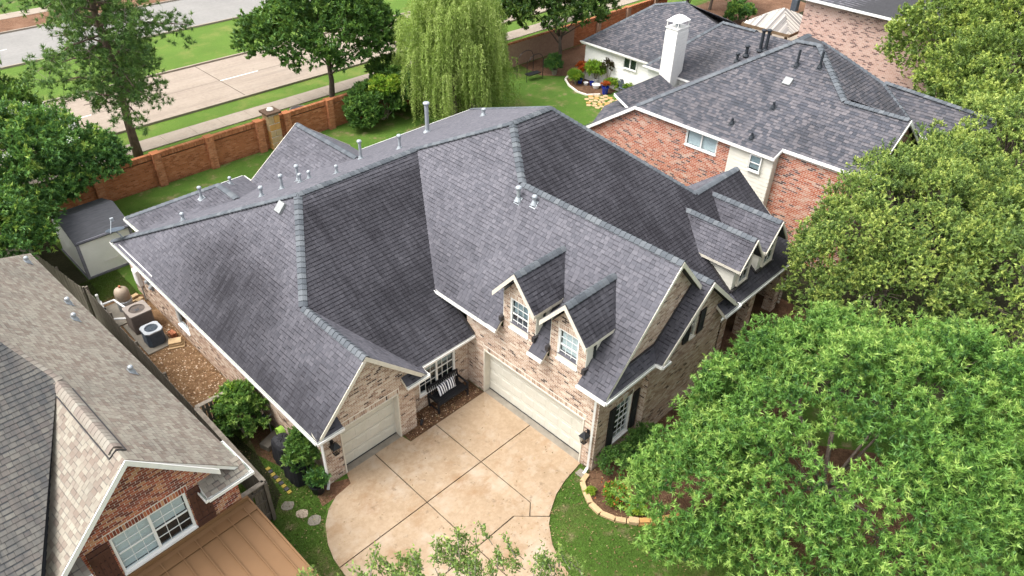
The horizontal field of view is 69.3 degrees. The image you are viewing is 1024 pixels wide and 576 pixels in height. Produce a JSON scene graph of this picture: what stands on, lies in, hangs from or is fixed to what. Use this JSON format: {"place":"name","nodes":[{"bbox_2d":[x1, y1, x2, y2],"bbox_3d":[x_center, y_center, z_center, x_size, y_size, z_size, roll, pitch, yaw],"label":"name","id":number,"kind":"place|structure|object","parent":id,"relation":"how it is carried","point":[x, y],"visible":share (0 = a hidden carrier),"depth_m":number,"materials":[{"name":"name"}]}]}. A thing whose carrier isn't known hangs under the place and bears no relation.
{"place":"outdoors","nodes":[
{"label":"outdoors","id":0,"kind":"place"},
{"bbox_2d":[0,233,98,295],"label":"shaded soil","id":1,"kind":"structure","parent":0,"point":[62,262],"depth_m":34.89,"materials":[{"name":"soil"}]},
{"bbox_2d":[0,232,96,318],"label":"wooden fence","id":2,"kind":"object","parent":1,"relation":"on","point":[76,291],"visible":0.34,"depth_m":31.63,"materials":[{"name":"brown wood"}]},
{"bbox_2d":[0,0,103,19],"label":"sidewalk","id":3,"kind":"structure","parent":0,"point":[17,14],"depth_m":64.64,"materials":[{"name":"concrete"}]},
{"bbox_2d":[0,0,166,31],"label":"soil","id":4,"kind":"structure","parent":0,"point":[13,23],"depth_m":63.10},
{"bbox_2d":[0,0,271,66],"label":"road","id":5,"kind":"structure","parent":0,"point":[16,47],"depth_m":63.23,"materials":[{"name":"concrete"}]},
{"bbox_2d":[0,253,318,575],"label":"neighbour house","id":6,"kind":"structure","parent":0,"point":[117,458],"depth_m":19.34,"materials":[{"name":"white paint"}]},
{"bbox_2d":[109,493,198,575],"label":"window","id":7,"kind":"structure","parent":6,"relation":"in","point":[133,547],"depth_m":19.59,"materials":[{"name":"white paint"}]},
{"bbox_2d":[227,432,280,509],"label":"shaded soil","id":8,"kind":"structure","parent":0,"point":[267,479],"depth_m":25.65,"materials":[{"name":"soil"}]},
{"bbox_2d":[3,0,577,153],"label":"road","id":9,"kind":"structure","parent":0,"point":[197,87],"depth_m":53.04,"materials":[{"name":"concrete"}]},
{"bbox_2d":[23,0,639,184],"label":"sidewalk","id":10,"kind":"structure","parent":0,"point":[158,141],"depth_m":49.05,"materials":[{"name":"concrete"}]},
{"bbox_2d":[0,0,707,185],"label":"verge grass","id":11,"kind":"structure","parent":0,"point":[213,40],"depth_m":54.72,"materials":[{"name":"plant"}]},
{"bbox_2d":[0,57,55,118],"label":"shade tree","id":12,"kind":"object","parent":11,"relation":"on","point":[12,88],"visible":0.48,"depth_m":39.32,"materials":[{"name":"green plant"}]},
{"bbox_2d":[0,0,197,157],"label":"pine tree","id":13,"kind":"object","parent":11,"relation":"on","point":[129,47],"visible":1,"depth_m":38.61,"materials":[{"name":"green plant"}]},
{"bbox_2d":[0,16,241,69],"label":"kerb","id":14,"kind":"structure","parent":11,"relation":"on","point":[23,63],"depth_m":61.79,"materials":[{"name":"concrete"}]},
{"bbox_2d":[0,5,563,166],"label":"kerb","id":15,"kind":"structure","parent":11,"relation":"on","point":[232,100],"depth_m":50.87,"materials":[{"name":"concrete"}]},
{"bbox_2d":[229,0,406,97],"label":"street oak","id":16,"kind":"object","parent":11,"relation":"on","point":[275,22],"visible":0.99,"depth_m":45.34,"materials":[{"name":"green plant"}]},
{"bbox_2d":[364,52,400,77],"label":"garden shrub","id":17,"kind":"object","parent":11,"relation":"on","point":[375,65],"visible":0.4,"depth_m":49.63,"materials":[{"name":"green plant"}]},
{"bbox_2d":[326,392,579,575],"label":"driveway","id":18,"kind":"structure","parent":0,"point":[455,482],"depth_m":24.77,"materials":[{"name":"concrete"}]},
{"bbox_2d":[0,0,1023,575],"bbox_3d":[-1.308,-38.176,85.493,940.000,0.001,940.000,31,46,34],"label":"ground","id":19,"kind":"structure","parent":0,"point":[560,94],"depth_m":27.09,"materials":[{"name":"green plant"}]},
{"bbox_2d":[0,93,132,258],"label":"crape myrtle","id":20,"kind":"object","parent":19,"relation":"on","point":[64,144],"visible":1,"depth_m":33.17,"materials":[{"name":"green plant"}]},
{"bbox_2d":[0,0,177,33],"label":"kerb","id":21,"kind":"structure","parent":19,"relation":"on","point":[19,29],"depth_m":61.65,"materials":[{"name":"concrete"}]},
{"bbox_2d":[51,198,132,279],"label":"garden shed","id":22,"kind":"structure","parent":19,"relation":"on","point":[88,249],"depth_m":33.89,"materials":[{"name":"white paint"}]},
{"bbox_2d":[79,269,137,305],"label":"lawn grass","id":23,"kind":"structure","parent":19,"relation":"on","point":[101,289],"depth_m":33.58,"materials":[{"name":"plant"}]},
{"bbox_2d":[85,286,196,417],"bbox_3d":[-14.272,2.700,28.524,9.690,1.751,0.123,31,46,34],"label":"wooden fence","id":24,"kind":"object","parent":19,"relation":"on","point":[107,321],"visible":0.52,"depth_m":28.66,"materials":[{"name":"brown wood"}]},
{"bbox_2d":[90,294,226,420],"bbox_3d":[-13.988,2.710,29.974,10.800,0.001,2.100,31,46,34],"label":"gravel bed","id":25,"kind":"object","parent":19,"relation":"on","point":[161,319],"visible":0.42,"depth_m":29.43,"materials":[{"name":"gravel"}]},
{"bbox_2d":[95,294,125,319],"bbox_3d":[-16.738,1.082,31.345,0.882,0.860,2.632,-24,44,-31],"label":"pool piping","id":26,"kind":"object","parent":25,"relation":"on","point":[103,304],"visible":0.41,"depth_m":31.59,"materials":[{"name":"white plastic"}]},
{"bbox_2d":[105,303,126,325],"bbox_3d":[-16.929,1.101,31.983,1.700,0.060,1.100,31,46,34],"label":"concrete pad","id":27,"kind":"object","parent":25,"relation":"on","point":[113,309],"visible":0.21,"depth_m":31.94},
{"bbox_2d":[113,285,132,311],"bbox_3d":[-16.738,0.401,31.859,0.660,1.220,0.660,31,46,34],"label":"pool filter","id":28,"kind":"object","parent":27,"relation":"on","point":[122,296],"visible":0.89,"depth_m":31.61,"materials":[{"name":"beige plastic"}]},
{"bbox_2d":[123,324,169,354],"bbox_3d":[-15.193,1.954,30.905,2.500,0.060,1.050,31,46,34],"label":"concrete pad","id":29,"kind":"object","parent":25,"relation":"on","point":[148,350],"visible":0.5,"depth_m":30.42,"materials":[{"name":"concrete"}]},
{"bbox_2d":[122,300,154,334],"bbox_3d":[-15.592,1.234,31.003,0.900,0.959,0.900,31,46,34],"label":"air conditioner","id":30,"kind":"object","parent":29,"relation":"on","point":[138,314],"visible":0.98,"depth_m":30.71,"materials":[{"name":"beige metal"}]},
{"bbox_2d":[139,321,165,347],"bbox_3d":[-14.701,1.908,30.326,0.740,0.729,0.740,31,46,34],"label":"air conditioner","id":31,"kind":"object","parent":29,"relation":"on","point":[152,334],"visible":1,"depth_m":30.12,"materials":[{"name":"metal"}]},
{"bbox_2d":[209,382,239,429],"bbox_3d":[-9.900,4.301,26.125,1.247,2.269,1.261,-16,40,-23],"label":"garden shrub","id":32,"kind":"object","parent":19,"relation":"on","point":[222,397],"visible":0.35,"depth_m":25.59,"materials":[{"name":"green plant"}]},
{"bbox_2d":[194,380,255,431],"bbox_3d":[-10.138,4.424,26.288,1.943,1.851,0.166,-29,46,-34],"label":"wooden fence","id":33,"kind":"object","parent":19,"relation":"on","point":[205,403],"visible":0.23,"depth_m":25.59,"materials":[{"name":"brown wood"}]},
{"bbox_2d":[43,11,409,102],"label":"kerb","id":34,"kind":"structure","parent":19,"relation":"on","point":[202,63],"depth_m":55.92,"materials":[{"name":"concrete"}]},
{"bbox_2d":[194,407,276,520],"bbox_3d":[-9.512,5.959,24.249,4.520,1.851,1.098,31,46,34],"label":"wooden fence","id":35,"kind":"object","parent":19,"relation":"on","point":[255,485],"visible":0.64,"depth_m":23.48,"materials":[{"name":"brown wood"}]},
{"bbox_2d":[210,378,270,438],"bbox_3d":[-9.515,4.354,26.054,2.073,2.304,2.416,-3,37,-7],"label":"garden shrub","id":36,"kind":"object","parent":19,"relation":"on","point":[245,397],"visible":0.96,"depth_m":25.43,"materials":[{"name":"green plant"}]},
{"bbox_2d":[248,425,278,465],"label":"bare soil","id":37,"kind":"structure","parent":19,"relation":"on","point":[259,438],"depth_m":26.41,"materials":[{"name":"soil"}]},
{"bbox_2d":[259,430,276,451],"bbox_3d":[-8.563,5.436,26.340,0.418,0.240,0.747,18,40,21],"label":"stone bench","id":38,"kind":"object","parent":37,"relation":"on","point":[265,443],"visible":0.7,"depth_m":26.12,"materials":[{"name":"stone"}]},
{"bbox_2d":[259,106,282,149],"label":"stone pillar","id":39,"kind":"structure","parent":19,"relation":"on","point":[270,115],"depth_m":44.08,"materials":[{"name":"stone"}]},
{"bbox_2d":[227,417,315,523],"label":"lawn grass","id":40,"kind":"structure","parent":19,"relation":"on","point":[278,504],"depth_m":25.05,"materials":[{"name":"plant"}]},
{"bbox_2d":[271,432,310,486],"bbox_3d":[-7.535,5.764,25.192,1.850,1.132,0.797,31,46,34],"label":"covered grill","id":41,"kind":"object","parent":19,"relation":"on","point":[278,447],"visible":0.45,"depth_m":24.96,"materials":[{"name":"fabric"}]},
{"bbox_2d":[230,428,368,574],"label":"fallen leaves","id":42,"kind":"object","parent":19,"relation":"on","point":[296,501],"visible":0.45,"depth_m":24.38,"materials":[{"name":"green plant"}]},
{"bbox_2d":[280,426,321,473],"bbox_3d":[-6.954,5.511,24.634,1.513,2.250,1.422,-7,37,-11],"label":"garden shrub","id":43,"kind":"object","parent":19,"relation":"on","point":[297,443],"visible":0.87,"depth_m":24.07,"materials":[{"name":"green plant"}]},
{"bbox_2d":[274,490,343,575],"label":"lawn grass","id":44,"kind":"structure","parent":19,"relation":"on","point":[297,533],"depth_m":23.39,"materials":[{"name":"plant"}]},
{"bbox_2d":[308,515,320,525],"bbox_3d":[-6.362,7.480,23.866,0.416,0.018,0.414,-1,37,-3],"label":"stepping stone","id":45,"kind":"object","parent":19,"relation":"on","point":[317,522],"visible":1,"depth_m":23.84,"materials":[{"name":"stone"}]},
{"bbox_2d":[0,0,666,227],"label":"garden wall","id":46,"kind":"structure","parent":19,"relation":"on","point":[161,168],"depth_m":43.31,"materials":[{"name":"orange brick"}]},
{"bbox_2d":[318,478,350,505],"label":"bare soil","id":47,"kind":"structure","parent":19,"relation":"on","point":[337,488],"depth_m":24.82,"materials":[{"name":"soil"}]},
{"bbox_2d":[308,483,326,495],"bbox_3d":[-6.462,6.625,24.676,0.591,0.420,0.600,31,46,34],"label":"plant pot","id":48,"kind":"object","parent":47,"relation":"on","point":[317,491],"visible":0.39,"depth_m":24.47,"materials":[{"name":"black paint"}]},
{"bbox_2d":[302,464,331,488],"bbox_3d":[-6.441,6.223,24.386,0.924,0.720,0.927,31,46,34],"label":"potted plant","id":49,"kind":"object","parent":48,"relation":"in","point":[317,476],"visible":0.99,"depth_m":24.23,"materials":[{"name":"green plant"}]},
{"bbox_2d":[347,433,400,471],"bbox_3d":[-4.927,5.804,26.156,0.300,0.045,2.390,31,46,34],"label":"apron","id":50,"kind":"object","parent":19,"relation":"on","point":[373,451],"visible":0.8,"depth_m":26.15,"materials":[{"name":"concrete"}]},
{"bbox_2d":[341,64,424,128],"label":"bush","id":51,"kind":"object","parent":19,"relation":"on","point":[358,101],"visible":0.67,"depth_m":46.64,"materials":[{"name":"green plant"}]},
{"bbox_2d":[364,73,404,118],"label":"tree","id":52,"kind":"object","parent":19,"relation":"on","point":[391,82],"visible":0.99,"depth_m":46.64,"materials":[{"name":"plant"}]},
{"bbox_2d":[296,520,586,575],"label":"young tree","id":53,"kind":"object","parent":19,"relation":"on","point":[543,561],"visible":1,"depth_m":17.93,"materials":[{"name":"green plant"}]},
{"bbox_2d":[404,380,483,440],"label":"courtyard mulch","id":54,"kind":"object","parent":19,"relation":"on","point":[449,406],"visible":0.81,"depth_m":27.83,"materials":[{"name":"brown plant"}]},
{"bbox_2d":[426,369,468,413],"bbox_3d":[-2.423,3.898,28.020,0.715,0.948,1.525,31,46,34],"label":"garden bench","id":55,"kind":"object","parent":54,"relation":"on","point":[453,392],"visible":0.81,"depth_m":27.91,"materials":[{"name":"black paint"}]},
{"bbox_2d":[437,381,447,395],"bbox_3d":[-2.604,3.776,27.843,0.170,0.440,0.460,5,30,43],"label":"cushion","id":56,"kind":"object","parent":55,"relation":"on","point":[442,387],"visible":1,"depth_m":27.75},
{"bbox_2d":[445,376,455,389],"bbox_3d":[-2.357,3.624,28.057,0.460,0.440,0.170,-26,23,-32],"label":"cushion","id":57,"kind":"object","parent":55,"relation":"on","point":[450,382],"visible":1,"depth_m":27.99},
{"bbox_2d":[421,78,480,116],"bbox_3d":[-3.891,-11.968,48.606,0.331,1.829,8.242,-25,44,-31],"label":"shrub","id":58,"kind":"object","parent":19,"relation":"on","point":[458,107],"visible":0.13,"depth_m":48.30,"materials":[{"name":"green plant"}]},
{"bbox_2d":[109,101,794,489],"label":"house","id":59,"kind":"structure","parent":19,"relation":"on","point":[319,291],"depth_m":26.83,"materials":[{"name":"beige paint"}]},
{"bbox_2d":[105,217,124,237],"bbox_3d":[-16.636,-2.370,31.227,0.977,1.165,0.840,31,46,34],"label":"satellite dish","id":60,"kind":"object","parent":59,"relation":"attached to","point":[114,229],"visible":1,"depth_m":31.27,"materials":[{"name":"metal"}]},
{"bbox_2d":[131,267,146,299],"bbox_3d":[-16.249,-0.133,32.337,0.420,1.650,0.200,31,46,34],"label":"electric panel","id":61,"kind":"object","parent":59,"relation":"attached to","point":[137,277],"visible":0.9,"depth_m":31.98,"materials":[{"name":"white paint"}]},
{"bbox_2d":[174,308,190,335],"bbox_3d":[-13.296,1.030,29.995,1.880,1.980,0.395,31,46,34],"label":"window","id":62,"kind":"structure","parent":59,"relation":"in","point":[178,314],"depth_m":30.41,"materials":[{"name":"white paint"}]},
{"bbox_2d":[329,440,340,456],"bbox_3d":[-5.765,5.203,24.067,0.360,0.661,0.300,31,46,34],"label":"wall lantern","id":63,"kind":"object","parent":59,"relation":"attached to","point":[335,446],"depth_m":23.95,"materials":[{"name":"black paint"}]},
{"bbox_2d":[341,398,396,464],"bbox_3d":[-4.995,4.882,25.596,0.050,2.082,2.360,31,46,34],"label":"garage door","id":64,"kind":"structure","parent":59,"relation":"in","point":[361,436],"depth_m":25.71,"materials":[{"name":"paint"}]},
{"bbox_2d":[419,351,456,397],"bbox_3d":[-2.880,2.966,27.546,0.395,2.080,2.640,31,46,34],"label":"window","id":65,"kind":"structure","parent":59,"relation":"in","point":[445,365],"depth_m":27.89,"materials":[{"name":"white paint"}]},
{"bbox_2d":[508,283,545,339],"bbox_3d":[0.349,0.950,25.082,1.740,1.750,0.395,31,46,34],"label":"window","id":66,"kind":"structure","parent":59,"relation":"in","point":[522,310],"depth_m":25.04,"materials":[{"name":"white paint"}]},
{"bbox_2d":[489,355,582,453],"bbox_3d":[0.859,4.093,26.894,4.840,2.082,0.050,31,46,34],"label":"garage door","id":67,"kind":"structure","parent":59,"relation":"in","point":[530,400],"depth_m":26.95,"materials":[{"name":"paint"}]},
{"bbox_2d":[555,313,596,371],"bbox_3d":[1.895,1.897,23.871,1.740,1.750,0.395,31,46,34],"label":"window","id":68,"kind":"structure","parent":59,"relation":"in","point":[570,344],"depth_m":23.84,"materials":[{"name":"glass"}]},
{"bbox_2d":[579,429,589,444],"bbox_3d":[2.446,5.000,24.841,0.300,0.661,0.360,31,46,34],"label":"wall lantern","id":69,"kind":"object","parent":59,"relation":"attached to","point":[584,435],"depth_m":24.72,"materials":[{"name":"black paint"}]},
{"bbox_2d":[612,393,632,443],"bbox_3d":[3.693,4.441,25.695,0.395,2.300,1.760,31,46,34],"label":"window","id":70,"kind":"structure","parent":59,"relation":"in","point":[623,409],"depth_m":26.05,"materials":[{"name":"glass"}]},
{"bbox_2d":[688,313,698,340],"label":"window","id":71,"kind":"structure","parent":59,"relation":"in","point":[694,323],"depth_m":26.22,"materials":[{"name":"beige paint"}]},
{"bbox_2d":[735,254,752,286],"bbox_3d":[9.170,-0.725,29.328,0.160,1.200,0.800,31,46,34],"label":"window","id":72,"kind":"structure","parent":59,"relation":"in","point":[739,279],"depth_m":29.48,"materials":[{"name":"beige paint"}]},
{"bbox_2d":[760,236,777,266],"bbox_3d":[10.544,-1.524,30.457,0.160,1.200,0.800,31,46,34],"label":"window","id":73,"kind":"structure","parent":59,"relation":"in","point":[768,257],"depth_m":30.63,"materials":[{"name":"beige paint"}]},
{"bbox_2d":[389,0,520,126],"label":"willow tree","id":74,"kind":"object","parent":19,"relation":"on","point":[467,47],"visible":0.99,"depth_m":45.03,"materials":[{"name":"green plant"}]},
{"bbox_2d":[517,50,543,82],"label":"garden swing","id":75,"kind":"object","parent":19,"relation":"on","point":[533,73],"visible":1,"depth_m":54.73,"materials":[{"name":"black paint"}]},
{"bbox_2d":[485,388,578,460],"bbox_3d":[0.731,5.013,27.450,4.880,0.045,0.290,31,46,34],"label":"apron","id":76,"kind":"object","parent":19,"relation":"on","point":[536,426],"visible":0.8,"depth_m":27.37,"materials":[{"name":"concrete"}]},
{"bbox_2d":[567,77,615,95],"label":"planting bed","id":77,"kind":"object","parent":19,"relation":"on","point":[586,89],"visible":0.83,"depth_m":53.98,"materials":[{"name":"brown soil"}]},
{"bbox_2d":[567,68,583,84],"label":"bed plant","id":78,"kind":"object","parent":77,"relation":"on","point":[575,74],"visible":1,"depth_m":54.04,"materials":[{"name":"green plant"}]},
{"bbox_2d":[600,57,613,77],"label":"dark leaf plant","id":79,"kind":"object","parent":77,"relation":"on","point":[608,61],"visible":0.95,"depth_m":53.08,"materials":[{"name":"purple plant"}]},
{"bbox_2d":[603,77,632,89],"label":"box hedge","id":80,"kind":"object","parent":19,"relation":"on","point":[614,80],"visible":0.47,"depth_m":53.06,"materials":[{"name":"plant"}]},
{"bbox_2d":[521,0,805,75],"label":"dirt yard","id":81,"kind":"structure","parent":19,"relation":"on","point":[572,57],"depth_m":68.31,"materials":[{"name":"red soil"}]},
{"bbox_2d":[493,0,622,67],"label":"magnolia tree","id":82,"kind":"object","parent":81,"relation":"on","point":[555,11],"visible":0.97,"depth_m":52.26,"materials":[{"name":"green plant"}]},
{"bbox_2d":[723,0,757,21],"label":"garden shrub","id":83,"kind":"object","parent":81,"relation":"on","point":[741,8],"visible":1,"depth_m":66.40,"materials":[{"name":"green plant"}]},
{"bbox_2d":[550,465,845,575],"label":"lawn grass","id":84,"kind":"structure","parent":19,"relation":"on","point":[584,528],"depth_m":23.41,"materials":[{"name":"plant"}]},
{"bbox_2d":[585,293,822,521],"bbox_3d":[8.426,4.171,28.911,4.931,0.001,15.573,24,42,27],"label":"front bed","id":85,"kind":"object","parent":19,"relation":"on","point":[782,308],"visible":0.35,"depth_m":25.91,"materials":[{"name":"brown soil"}]},
{"bbox_2d":[600,511,615,521],"bbox_3d":[3.134,7.459,24.212,0.493,0.100,0.181,18,40,20],"label":"edging stone","id":86,"kind":"object","parent":85,"relation":"on","point":[608,516],"visible":1,"depth_m":24.17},
{"bbox_2d":[595,474,637,508],"bbox_3d":[3.529,6.820,24.634,1.388,0.680,1.406,18,39,20],"label":"flowering shrub","id":87,"kind":"object","parent":85,"relation":"on","point":[607,493],"visible":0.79,"depth_m":24.49,"materials":[{"name":"green plant"}]},
{"bbox_2d":[594,421,661,475],"bbox_3d":[4.152,5.646,25.737,3.069,1.294,1.342,-22,43,-28],"label":"boxwood","id":88,"kind":"object","parent":85,"relation":"on","point":[628,448],"visible":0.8,"depth_m":25.45,"materials":[{"name":"green plant"}]},
{"bbox_2d":[624,496,648,515],"bbox_3d":[4.082,7.206,24.349,0.884,0.480,0.798,-4,37,-8],"label":"ground plant","id":89,"kind":"object","parent":85,"relation":"on","point":[637,512],"visible":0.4,"depth_m":24.24,"materials":[{"name":"green plant"}]},
{"bbox_2d":[580,1,996,273],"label":"neighbour house","id":90,"kind":"structure","parent":19,"relation":"on","point":[707,94],"depth_m":36.48,"materials":[{"name":"white paint"}]},
{"bbox_2d":[622,58,637,72],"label":"window","id":91,"kind":"structure","parent":90,"relation":"in","point":[628,64],"depth_m":51.99,"materials":[{"name":"white paint"}]},
{"bbox_2d":[684,129,717,156],"bbox_3d":[9.599,-7.397,37.271,2.680,1.330,0.395,31,46,34],"label":"window","id":92,"kind":"structure","parent":90,"relation":"in","point":[697,141],"depth_m":37.32,"materials":[{"name":"white paint"}]},
{"bbox_2d":[746,153,762,174],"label":"window","id":93,"kind":"structure","parent":90,"relation":"in","point":[754,164],"depth_m":35.41,"materials":[{"name":"white paint"}]},
{"bbox_2d":[610,300,1023,575],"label":"ash tree","id":94,"kind":"object","parent":19,"relation":"on","point":[971,480],"visible":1,"depth_m":19.88,"materials":[{"name":"green plant"}]},
{"bbox_2d":[873,0,1023,98],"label":"oak tree","id":95,"kind":"object","parent":19,"relation":"on","point":[965,13],"visible":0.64,"depth_m":45.34,"materials":[{"name":"green plant"}]},
{"bbox_2d":[907,19,1023,163],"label":"oak tree","id":96,"kind":"object","parent":19,"relation":"on","point":[1002,50],"visible":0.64,"depth_m":40.43,"materials":[{"name":"green plant"}]},
{"bbox_2d":[584,95,616,109],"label":"stone patio","id":97,"kind":"structure","parent":0,"point":[596,99],"depth_m":52.13,"materials":[{"name":"stone"}]},
{"bbox_2d":[790,0,800,11],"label":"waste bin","id":98,"kind":"object","parent":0,"point":[795,4],"visible":0.87,"depth_m":70.67,"materials":[{"name":"plastic"}]},
{"bbox_2d":[714,441,943,575],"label":"shaded soil","id":99,"kind":"structure","parent":0,"point":[839,457],"depth_m":24.99,"materials":[{"name":"brown soil"}]},
{"bbox_2d":[503,420,766,575],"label":"fallen leaves","id":100,"kind":"object","parent":99,"relation":"on","point":[608,523],"visible":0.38,"depth_m":23.80,"materials":[{"name":"green plant"}]},
{"bbox_2d":[751,0,970,94],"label":"yard","id":101,"kind":"structure","parent":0,"point":[802,12],"depth_m":70.45,"materials":[{"name":"soil"}]},
{"bbox_2d":[755,25,797,40],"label":"pool deck","id":102,"kind":"structure","parent":101,"relation":"on","point":[790,38],"depth_m":64.67,"materials":[{"name":"concrete"}]},
{"bbox_2d":[741,8,802,39],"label":"garden pavilion","id":103,"kind":"structure","parent":102,"relation":"on","point":[792,22],"depth_m":58.25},
{"bbox_2d":[797,0,1020,96],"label":"neighbour house","id":104,"kind":"structure","parent":101,"relation":"on","point":[854,30],"depth_m":53.46,"materials":[{"name":"white paint"}]},
{"bbox_2d":[781,182,1023,416],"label":"shaded soil","id":105,"kind":"structure","parent":0,"point":[1001,301],"depth_m":34.24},
{"bbox_2d":[773,121,1023,331],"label":"oak tree","id":106,"kind":"object","parent":105,"relation":"on","point":[904,243],"visible":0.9,"depth_m":28.93,"materials":[{"name":"green plant"}]},
{"bbox_2d":[901,82,1023,222],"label":"oak tree","id":107,"kind":"object","parent":105,"relation":"on","point":[1012,125],"visible":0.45,"depth_m":33.63,"materials":[{"name":"green plant"}]},
{"bbox_2d":[925,169,1023,354],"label":"oak tree","id":108,"kind":"object","parent":105,"relation":"on","point":[1008,240],"visible":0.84,"depth_m":26.82,"materials":[{"name":"green plant"}]},
{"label":"plant pot","id":109,"kind":"object","parent":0,"visible":0},
{"bbox_2d":[543,52,564,70],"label":"potted plant","id":110,"kind":"object","parent":109,"relation":"in","point":[551,60],"visible":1,"depth_m":55.19,"materials":[{"name":"green plant"}]},
{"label":"plant pot","id":111,"kind":"object","parent":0,"visible":0},
{"bbox_2d":[584,58,606,78],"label":"broadleaf plant","id":112,"kind":"object","parent":111,"relation":"in","point":[593,66],"visible":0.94,"depth_m":53.56,"materials":[{"name":"green plant"}]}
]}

